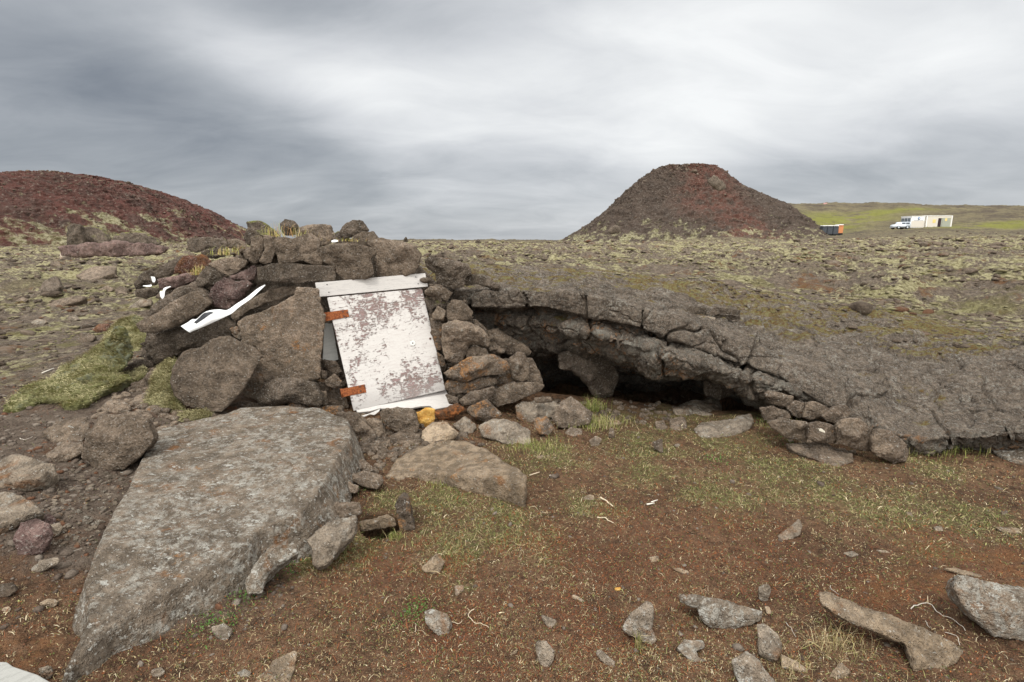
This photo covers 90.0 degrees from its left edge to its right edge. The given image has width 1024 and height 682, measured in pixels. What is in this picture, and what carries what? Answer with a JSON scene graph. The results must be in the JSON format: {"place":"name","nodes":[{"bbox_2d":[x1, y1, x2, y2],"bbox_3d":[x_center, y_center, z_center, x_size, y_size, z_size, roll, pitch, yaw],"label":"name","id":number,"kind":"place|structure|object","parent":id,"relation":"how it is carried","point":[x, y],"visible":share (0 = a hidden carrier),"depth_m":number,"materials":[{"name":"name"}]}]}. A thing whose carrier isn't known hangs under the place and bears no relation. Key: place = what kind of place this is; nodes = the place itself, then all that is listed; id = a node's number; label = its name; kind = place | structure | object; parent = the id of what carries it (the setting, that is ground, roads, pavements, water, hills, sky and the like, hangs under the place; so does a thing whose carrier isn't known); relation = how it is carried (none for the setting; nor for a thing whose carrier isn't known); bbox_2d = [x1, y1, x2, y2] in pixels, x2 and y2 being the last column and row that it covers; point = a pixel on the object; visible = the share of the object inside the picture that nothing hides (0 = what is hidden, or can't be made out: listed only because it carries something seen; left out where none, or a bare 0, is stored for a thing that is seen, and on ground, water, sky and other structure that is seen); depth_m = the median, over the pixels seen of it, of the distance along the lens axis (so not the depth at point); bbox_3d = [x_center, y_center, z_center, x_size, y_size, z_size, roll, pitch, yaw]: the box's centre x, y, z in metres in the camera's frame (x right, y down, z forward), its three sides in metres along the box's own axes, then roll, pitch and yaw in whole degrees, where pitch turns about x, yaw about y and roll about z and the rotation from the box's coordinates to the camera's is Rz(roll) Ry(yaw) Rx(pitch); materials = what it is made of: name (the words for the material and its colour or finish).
{"place":"outdoors","nodes":[
{"label":"outdoors","id":0,"kind":"place"},
{"bbox_2d":[0,170,245,247],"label":"hill","id":1,"kind":"structure","parent":0,"point":[104,205],"depth_m":58.66,"materials":[{"name":"soil"}]},
{"bbox_2d":[0,170,243,242],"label":"hill scree","id":2,"kind":"structure","parent":1,"relation":"on","point":[90,218],"depth_m":63.57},
{"bbox_2d":[0,202,1023,681],"bbox_3d":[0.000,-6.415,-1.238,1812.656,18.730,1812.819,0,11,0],"label":"ground","id":3,"kind":"structure","parent":0,"point":[874,220],"depth_m":2.79,"materials":[{"name":"soil"}]},
{"bbox_2d":[0,491,44,534],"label":"boulder","id":4,"kind":"object","parent":3,"relation":"on","point":[16,510],"visible":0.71,"depth_m":2.40,"materials":[{"name":"grey stone"}]},
{"bbox_2d":[0,662,48,681],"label":"wooden board","id":5,"kind":"object","parent":3,"relation":"on","point":[9,673],"visible":1,"depth_m":1.70,"materials":[{"name":"white wood"}]},
{"bbox_2d":[0,454,59,491],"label":"boulder","id":6,"kind":"object","parent":3,"relation":"on","point":[19,472],"visible":0.9,"depth_m":2.74,"materials":[{"name":"grey stone"}]},
{"bbox_2d":[13,518,53,554],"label":"lava rock","id":7,"kind":"object","parent":3,"relation":"on","point":[33,536],"visible":1,"depth_m":2.28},
{"bbox_2d":[46,441,83,461],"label":"lava rock","id":8,"kind":"object","parent":3,"relation":"on","point":[64,451],"visible":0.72,"depth_m":3.09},
{"bbox_2d":[42,417,89,441],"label":"lava rock","id":9,"kind":"object","parent":3,"relation":"on","point":[66,430],"visible":0.71,"depth_m":3.38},
{"bbox_2d":[3,326,133,412],"bbox_3d":[-3.507,0.242,4.178,0.749,0.613,0.898,0,11,0],"label":"moss drape","id":10,"kind":"object","parent":3,"relation":"on","point":[119,334],"visible":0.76,"depth_m":4.14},
{"bbox_2d":[66,223,86,244],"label":"lava outcrop","id":11,"kind":"object","parent":3,"relation":"on","point":[75,234],"visible":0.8,"depth_m":16.60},
{"bbox_2d":[37,461,124,550],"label":"gravel","id":12,"kind":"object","parent":3,"relation":"on","point":[68,526],"visible":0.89,"depth_m":2.67,"materials":[{"name":"gravel"}]},
{"bbox_2d":[76,266,116,279],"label":"lava rock","id":13,"kind":"object","parent":3,"relation":"on","point":[100,272],"visible":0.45,"depth_m":14.06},
{"bbox_2d":[84,226,110,242],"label":"lava outcrop","id":14,"kind":"object","parent":3,"relation":"on","point":[96,234],"visible":0.66,"depth_m":17.12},
{"bbox_2d":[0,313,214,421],"bbox_3d":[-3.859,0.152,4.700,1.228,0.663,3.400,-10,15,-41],"label":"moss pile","id":15,"kind":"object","parent":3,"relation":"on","point":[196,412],"visible":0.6,"depth_m":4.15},
{"bbox_2d":[58,240,168,257],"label":"lava outcrop","id":16,"kind":"object","parent":3,"relation":"on","point":[115,248],"visible":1,"depth_m":15.72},
{"bbox_2d":[81,414,158,470],"bbox_3d":[-2.379,0.610,3.162,0.418,0.341,0.267,0,11,0],"label":"boulder","id":17,"kind":"object","parent":3,"relation":"on","point":[113,442],"visible":1,"depth_m":3.07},
{"bbox_2d":[112,231,161,244],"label":"lava outcrop","id":18,"kind":"object","parent":3,"relation":"on","point":[137,236],"visible":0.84,"depth_m":17.14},
{"bbox_2d":[124,359,154,372],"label":"lava rock","id":19,"kind":"object","parent":3,"relation":"on","point":[136,363],"visible":0.66,"depth_m":4.72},
{"bbox_2d":[145,317,237,364],"bbox_3d":[-2.974,-0.009,4.822,0.866,0.469,0.359,0,11,0],"label":"lava rock","id":20,"kind":"object","parent":19,"relation":"on","point":[161,346],"visible":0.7,"depth_m":4.71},
{"bbox_2d":[136,290,213,333],"bbox_3d":[-2.985,-0.268,4.587,0.689,0.386,0.247,0,11,0],"label":"boulder","id":21,"kind":"object","parent":20,"relation":"on","point":[180,310],"visible":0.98,"depth_m":4.50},
{"bbox_2d":[146,281,209,316],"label":"lava rock","id":22,"kind":"object","parent":20,"relation":"on","point":[175,294],"visible":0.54,"depth_m":4.75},
{"bbox_2d":[195,266,224,286],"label":"lava rock","id":23,"kind":"object","parent":22,"relation":"on","point":[208,276],"visible":0.89,"depth_m":4.72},
{"bbox_2d":[208,257,247,276],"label":"lava rock","id":24,"kind":"object","parent":23,"relation":"on","point":[229,266],"visible":0.96,"depth_m":4.75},
{"bbox_2d":[90,379,222,430],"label":"gravel","id":25,"kind":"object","parent":3,"relation":"on","point":[144,410],"visible":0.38,"depth_m":3.94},
{"bbox_2d":[170,336,261,411],"bbox_3d":[-2.333,0.242,4.112,0.713,0.576,0.358,0,11,0],"label":"boulder","id":26,"kind":"object","parent":25,"relation":"on","point":[214,374],"visible":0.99,"depth_m":4.00,"materials":[{"name":"stone"}]},
{"bbox_2d":[181,284,264,331],"bbox_3d":[-2.404,-0.266,4.273,0.665,0.373,0.238,-5,12,-26],"label":"plastic strip","id":27,"kind":"object","parent":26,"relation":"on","point":[206,318],"visible":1,"depth_m":4.24,"materials":[{"name":"white"}]},
{"bbox_2d":[187,236,227,252],"bbox_3d":[-3.293,-1.056,5.611,0.473,0.176,0.159,0,11,0],"label":"rock slab","id":28,"kind":"object","parent":3,"relation":"on","point":[197,244],"visible":0.92,"depth_m":5.54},
{"bbox_2d":[62,406,364,681],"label":"rock slab","id":29,"kind":"object","parent":3,"relation":"on","point":[208,512],"visible":0.94,"depth_m":2.57,"materials":[{"name":"stone"}]},
{"bbox_2d":[334,502,361,517],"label":"lava rock","id":30,"kind":"object","parent":29,"relation":"on","point":[345,509],"visible":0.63,"depth_m":2.87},
{"bbox_2d":[231,285,296,321],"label":"lava rock","id":31,"kind":"object","parent":3,"relation":"on","point":[270,296],"visible":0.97,"depth_m":4.56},
{"bbox_2d":[209,277,252,308],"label":"lava rock","id":32,"kind":"object","parent":31,"relation":"on","point":[226,293],"visible":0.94,"depth_m":4.56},
{"bbox_2d":[257,263,337,283],"bbox_3d":[-1.866,-0.600,4.513,0.685,0.175,0.226,0,11,0],"label":"rock slab","id":33,"kind":"object","parent":31,"relation":"on","point":[294,273],"visible":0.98,"depth_m":4.42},
{"bbox_2d":[259,235,275,263],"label":"lava rock","id":34,"kind":"object","parent":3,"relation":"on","point":[268,254],"visible":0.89,"depth_m":4.74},
{"bbox_2d":[245,543,297,594],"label":"boulder","id":35,"kind":"object","parent":3,"relation":"on","point":[272,561],"visible":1,"depth_m":2.29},
{"bbox_2d":[255,651,297,681],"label":"lava rock","id":36,"kind":"object","parent":3,"relation":"on","point":[280,665],"visible":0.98,"depth_m":1.87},
{"bbox_2d":[237,287,325,399],"bbox_3d":[-1.932,0.019,4.339,0.749,0.952,0.192,-1,11,-3],"label":"rock slab","id":37,"kind":"object","parent":3,"relation":"on","point":[285,338],"visible":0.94,"depth_m":4.28,"materials":[{"name":"stone"}]},
{"bbox_2d":[230,400,343,415],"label":"lava rock","id":38,"kind":"object","parent":3,"relation":"on","point":[333,409],"visible":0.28,"depth_m":4.22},
{"bbox_2d":[255,377,323,406],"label":"lava rock","id":39,"kind":"object","parent":38,"relation":"on","point":[279,391],"visible":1,"depth_m":4.16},
{"bbox_2d":[273,233,321,263],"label":"lava rock","id":40,"kind":"object","parent":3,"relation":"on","point":[289,250],"visible":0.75,"depth_m":4.63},
{"bbox_2d":[141,253,501,387],"bbox_3d":[-1.875,-0.103,5.520,3.738,1.820,0.837,0,11,0],"label":"earth mound","id":41,"kind":"object","parent":3,"relation":"on","point":[324,300],"visible":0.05,"depth_m":5.05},
{"bbox_2d":[165,241,326,293],"bbox_3d":[-2.596,-0.643,5.000,1.671,0.668,0.269,0,11,0],"label":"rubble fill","id":42,"kind":"object","parent":41,"relation":"on","point":[237,255],"visible":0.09,"depth_m":4.94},
{"bbox_2d":[157,272,198,289],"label":"lava rock","id":43,"kind":"object","parent":42,"relation":"on","point":[183,279],"visible":0.79,"depth_m":4.92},
{"bbox_2d":[173,254,211,273],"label":"lava rock","id":44,"kind":"object","parent":43,"relation":"on","point":[188,262],"visible":0.8,"depth_m":4.95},
{"bbox_2d":[243,235,264,264],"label":"lava rock","id":45,"kind":"object","parent":42,"relation":"on","point":[254,252],"visible":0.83,"depth_m":4.83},
{"bbox_2d":[244,220,277,244],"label":"lava rock","id":46,"kind":"object","parent":41,"relation":"on","point":[257,227],"visible":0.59,"depth_m":4.97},
{"bbox_2d":[295,224,333,246],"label":"lava rock","id":47,"kind":"object","parent":41,"relation":"on","point":[326,231],"visible":0.68,"depth_m":5.07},
{"bbox_2d":[351,231,378,246],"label":"lava rock","id":48,"kind":"object","parent":41,"relation":"on","point":[363,236],"visible":0.62,"depth_m":4.89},
{"bbox_2d":[339,220,368,238],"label":"lava rock","id":49,"kind":"object","parent":48,"relation":"on","point":[350,229],"visible":0.9,"depth_m":4.92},
{"bbox_2d":[487,328,531,355],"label":"lava rock","id":50,"kind":"object","parent":41,"relation":"on","point":[510,345],"visible":0.77,"depth_m":5.02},
{"bbox_2d":[306,515,357,569],"bbox_3d":[-0.907,1.026,2.587,0.208,0.249,0.287,8,14,37],"label":"boulder","id":51,"kind":"object","parent":3,"relation":"on","point":[328,542],"visible":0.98,"depth_m":2.52,"materials":[{"name":"grey stone"}]},
{"bbox_2d":[312,359,351,404],"bbox_3d":[-1.622,0.401,4.581,0.404,0.515,0.206,0,11,0],"label":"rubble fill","id":52,"kind":"object","parent":3,"relation":"on","point":[343,385],"visible":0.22,"depth_m":4.55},
{"bbox_2d":[323,360,341,373],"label":"lava rock","id":53,"kind":"object","parent":52,"relation":"on","point":[332,366],"visible":0.97,"depth_m":4.45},
{"bbox_2d":[322,323,337,360],"bbox_3d":[-1.619,0.015,4.500,0.177,0.339,0.022,-22,12,-30],"label":"wooden board","id":54,"kind":"object","parent":53,"relation":"on","point":[329,348],"visible":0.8,"depth_m":4.50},
{"bbox_2d":[336,411,377,437],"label":"lava rock","id":55,"kind":"object","parent":3,"relation":"on","point":[361,427],"visible":0.55,"depth_m":3.93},
{"bbox_2d":[352,470,383,489],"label":"lava rock","id":56,"kind":"object","parent":3,"relation":"on","point":[368,479],"visible":1,"depth_m":3.20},
{"bbox_2d":[358,514,396,531],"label":"lava rock","id":57,"kind":"object","parent":3,"relation":"on","point":[383,521],"visible":0.99,"depth_m":2.92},
{"bbox_2d":[324,289,444,410],"bbox_3d":[-1.123,0.065,4.534,1.009,1.019,0.271,-4,12,-21],"label":"hatch door","id":58,"kind":"structure","parent":3,"relation":"on","point":[387,347],"depth_m":4.51,"materials":[{"name":"paint"}]},
{"bbox_2d":[315,273,427,296],"bbox_3d":[-1.227,-0.498,4.525,0.951,0.124,0.040,-8,5,-17],"label":"wooden board","id":59,"kind":"object","parent":58,"relation":"attached to","point":[341,287],"visible":0.9,"depth_m":4.50,"materials":[{"name":"white"}]},
{"bbox_2d":[316,242,375,279],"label":"lava rock","id":60,"kind":"object","parent":59,"relation":"on","point":[350,261],"visible":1,"depth_m":4.41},
{"bbox_2d":[367,237,421,276],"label":"lava rock","id":61,"kind":"object","parent":59,"relation":"on","point":[394,258],"visible":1,"depth_m":4.55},
{"bbox_2d":[284,403,484,457],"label":"rocks","id":62,"kind":"object","parent":3,"relation":"on","point":[366,442],"visible":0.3,"depth_m":3.89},
{"bbox_2d":[359,436,419,473],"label":"gravel","id":63,"kind":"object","parent":3,"relation":"on","point":[376,452],"visible":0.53,"depth_m":3.75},
{"bbox_2d":[356,390,452,412],"bbox_3d":[-0.940,0.545,4.560,0.856,0.024,0.220,-2,44,-16],"label":"wooden board","id":64,"kind":"object","parent":3,"relation":"on","point":[437,400],"visible":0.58,"depth_m":4.57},
{"bbox_2d":[395,492,414,530],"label":"lava rock","id":65,"kind":"object","parent":3,"relation":"on","point":[404,513],"visible":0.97,"depth_m":2.86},
{"bbox_2d":[389,431,420,443],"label":"lava rock","id":66,"kind":"object","parent":3,"relation":"on","point":[394,438],"visible":0.63,"depth_m":3.92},
{"bbox_2d":[380,407,418,432],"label":"lava rock","id":67,"kind":"object","parent":66,"relation":"on","point":[399,419],"visible":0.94,"depth_m":3.99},
{"bbox_2d":[424,609,451,635],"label":"lava rock","id":68,"kind":"object","parent":3,"relation":"on","point":[438,623],"visible":0.93,"depth_m":2.17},
{"bbox_2d":[422,422,458,443],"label":"lava rock","id":69,"kind":"object","parent":3,"relation":"on","point":[432,432],"visible":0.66,"depth_m":3.96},
{"bbox_2d":[386,440,526,506],"bbox_3d":[-0.317,0.998,3.523,1.049,0.455,0.544,4,12,19],"label":"rock slab","id":70,"kind":"object","parent":3,"relation":"on","point":[466,466],"visible":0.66,"depth_m":3.37,"materials":[{"name":"stone"}]},
{"bbox_2d":[420,277,525,402],"bbox_3d":[-0.300,0.022,4.774,1.113,1.236,0.263,0,11,0],"label":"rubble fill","id":71,"kind":"object","parent":3,"relation":"on","point":[496,349],"visible":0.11,"depth_m":4.73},
{"bbox_2d":[425,256,470,289],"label":"lava rock","id":72,"kind":"object","parent":71,"relation":"on","point":[452,274],"visible":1,"depth_m":4.67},
{"bbox_2d":[459,386,495,405],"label":"lava rock","id":73,"kind":"object","parent":3,"relation":"on","point":[472,397],"visible":0.92,"depth_m":4.44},
{"bbox_2d":[445,377,496,393],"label":"lava rock","id":74,"kind":"object","parent":73,"relation":"on","point":[456,386],"visible":0.95,"depth_m":4.51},
{"bbox_2d":[444,354,509,381],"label":"boulder","id":75,"kind":"object","parent":74,"relation":"on","point":[467,369],"visible":1,"depth_m":4.42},
{"bbox_2d":[441,319,489,363],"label":"boulder","id":76,"kind":"object","parent":75,"relation":"on","point":[458,338],"visible":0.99,"depth_m":4.51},
{"bbox_2d":[446,300,472,320],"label":"lava rock","id":77,"kind":"object","parent":76,"relation":"on","point":[460,310],"visible":0.96,"depth_m":4.54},
{"bbox_2d":[467,399,501,421],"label":"lava rock","id":78,"kind":"object","parent":3,"relation":"on","point":[485,410],"visible":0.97,"depth_m":4.33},
{"bbox_2d":[478,419,530,444],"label":"boulder","id":79,"kind":"object","parent":3,"relation":"on","point":[501,430],"visible":0.84,"depth_m":4.04,"materials":[{"name":"grey stone"}]},
{"bbox_2d":[0,230,1023,373],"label":"lava rubble","id":80,"kind":"object","parent":3,"relation":"on","point":[863,308],"visible":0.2,"depth_m":10.75,"materials":[{"name":"stone"}]},
{"bbox_2d":[0,234,1023,352],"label":"moss cushions","id":81,"kind":"object","parent":3,"relation":"on","point":[889,307],"visible":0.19,"depth_m":13.39,"materials":[{"name":"plant"}]},
{"bbox_2d":[4,400,1023,681],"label":"creeping plants","id":82,"kind":"object","parent":3,"relation":"on","point":[212,618],"visible":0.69,"depth_m":2.32,"materials":[{"name":"plant"}]},
{"bbox_2d":[489,381,543,406],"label":"rock","id":83,"kind":"object","parent":3,"relation":"on","point":[510,392],"visible":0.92,"depth_m":4.56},
{"bbox_2d":[508,351,529,381],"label":"lava rock","id":84,"kind":"object","parent":83,"relation":"on","point":[518,362],"visible":0.98,"depth_m":4.55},
{"bbox_2d":[535,640,554,666],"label":"lava rock","id":85,"kind":"object","parent":3,"relation":"on","point":[545,651],"visible":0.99,"depth_m":1.99,"materials":[{"name":"grey stone"}]},
{"bbox_2d":[552,396,591,427],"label":"lava rock","id":86,"kind":"object","parent":3,"relation":"on","point":[570,411],"visible":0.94,"depth_m":4.37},
{"bbox_2d":[557,350,618,397],"bbox_3d":[0.777,0.321,5.283,0.636,0.550,0.428,0,11,0],"label":"boulder","id":87,"kind":"object","parent":3,"relation":"on","point":[599,377],"visible":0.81,"depth_m":5.13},
{"bbox_2d":[541,395,689,426],"bbox_3d":[1.359,0.773,5.449,1.336,0.562,2.666,10,15,41],"label":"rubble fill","id":88,"kind":"object","parent":3,"relation":"on","point":[621,407],"visible":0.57,"depth_m":4.79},
{"bbox_2d":[515,401,558,421],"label":"lava rock","id":89,"kind":"object","parent":88,"relation":"on","point":[531,411],"visible":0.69,"depth_m":4.55,"materials":[{"name":"grey stone"}]},
{"bbox_2d":[622,601,655,643],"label":"lava rock","id":90,"kind":"object","parent":3,"relation":"on","point":[640,618],"visible":0.96,"depth_m":2.13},
{"bbox_2d":[677,639,705,661],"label":"lava rock","id":91,"kind":"object","parent":3,"relation":"on","point":[688,649],"visible":0.94,"depth_m":2.05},
{"bbox_2d":[673,397,721,415],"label":"boulder","id":92,"kind":"object","parent":3,"relation":"on","point":[699,407],"visible":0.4,"depth_m":4.81,"materials":[{"name":"grey stone"}]},
{"bbox_2d":[679,594,761,628],"bbox_3d":[0.906,1.182,2.244,0.349,0.146,0.143,0,11,0],"label":"boulder","id":93,"kind":"object","parent":3,"relation":"on","point":[714,613],"visible":1,"depth_m":2.21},
{"bbox_2d":[420,262,1023,455],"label":"lava crust","id":94,"kind":"object","parent":3,"relation":"on","point":[645,333],"visible":0.81,"depth_m":4.72},
{"bbox_2d":[703,380,733,399],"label":"lava rock","id":95,"kind":"object","parent":94,"relation":"on","point":[716,391],"visible":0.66,"depth_m":4.90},
{"bbox_2d":[694,414,753,438],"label":"lava rock","id":96,"kind":"object","parent":3,"relation":"on","point":[736,425],"visible":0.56,"depth_m":4.28,"materials":[{"name":"grey stone"}]},
{"bbox_2d":[731,651,775,681],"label":"boulder","id":97,"kind":"object","parent":3,"relation":"on","point":[747,666],"visible":1,"depth_m":1.91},
{"bbox_2d":[757,624,781,661],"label":"lava rock","id":98,"kind":"object","parent":3,"relation":"on","point":[769,643],"visible":0.99,"depth_m":2.02,"materials":[{"name":"grey stone"}]},
{"bbox_2d":[764,390,793,406],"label":"lava rock","id":99,"kind":"object","parent":3,"relation":"on","point":[778,398],"visible":0.99,"depth_m":4.21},
{"bbox_2d":[801,401,828,419],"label":"lava rock","id":100,"kind":"object","parent":3,"relation":"on","point":[812,410],"visible":0.89,"depth_m":4.03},
{"bbox_2d":[786,442,853,466],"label":"lava rock","id":101,"kind":"object","parent":3,"relation":"on","point":[827,453],"visible":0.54,"depth_m":3.82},
{"bbox_2d":[767,417,807,441],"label":"lava rock","id":102,"kind":"object","parent":101,"relation":"on","point":[786,428],"visible":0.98,"depth_m":3.88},
{"bbox_2d":[805,421,836,443],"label":"lava rock","id":103,"kind":"object","parent":101,"relation":"on","point":[814,433],"visible":0.97,"depth_m":3.81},
{"bbox_2d":[821,405,850,423],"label":"lava rock","id":104,"kind":"object","parent":3,"relation":"on","point":[833,414],"visible":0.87,"depth_m":3.97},
{"bbox_2d":[834,417,872,450],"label":"lava rock","id":105,"kind":"object","parent":3,"relation":"on","point":[853,432],"visible":0.98,"depth_m":3.74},
{"bbox_2d":[869,428,908,462],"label":"boulder","id":106,"kind":"object","parent":3,"relation":"on","point":[889,445],"visible":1,"depth_m":3.65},
{"bbox_2d":[818,591,962,671],"bbox_3d":[1.478,1.163,2.023,0.481,0.191,0.167,7,13,32],"label":"boulder","id":107,"kind":"object","parent":3,"relation":"on","point":[924,648],"visible":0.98,"depth_m":1.99,"materials":[{"name":"stone"}]},
{"bbox_2d":[924,215,952,226],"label":"office container","id":108,"kind":"object","parent":3,"relation":"on","point":[938,220],"visible":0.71,"depth_m":111.75,"materials":[{"name":"beige"}]},
{"bbox_2d":[945,575,1023,640],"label":"boulder","id":109,"kind":"object","parent":3,"relation":"on","point":[993,609],"visible":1,"depth_m":2.00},
{"bbox_2d":[991,448,1023,464],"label":"rock slab","id":110,"kind":"object","parent":3,"relation":"on","point":[1016,456],"visible":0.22,"depth_m":3.81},
{"bbox_2d":[0,367,1023,681],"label":"grass","id":111,"kind":"structure","parent":0,"point":[526,521],"depth_m":2.60,"materials":[{"name":"plant"}]},
{"bbox_2d":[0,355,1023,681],"bbox_3d":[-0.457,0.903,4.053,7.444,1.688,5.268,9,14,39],"label":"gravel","id":112,"kind":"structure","parent":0,"point":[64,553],"depth_m":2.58,"materials":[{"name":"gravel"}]},
{"bbox_2d":[0,0,1023,239],"label":"sky","id":113,"kind":"structure","parent":0,"point":[411,119],"materials":[{"name":"grey"}]},
{"bbox_2d":[554,163,830,242],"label":"hill","id":114,"kind":"structure","parent":0,"point":[661,215],"depth_m":116.08,"materials":[{"name":"soil"}]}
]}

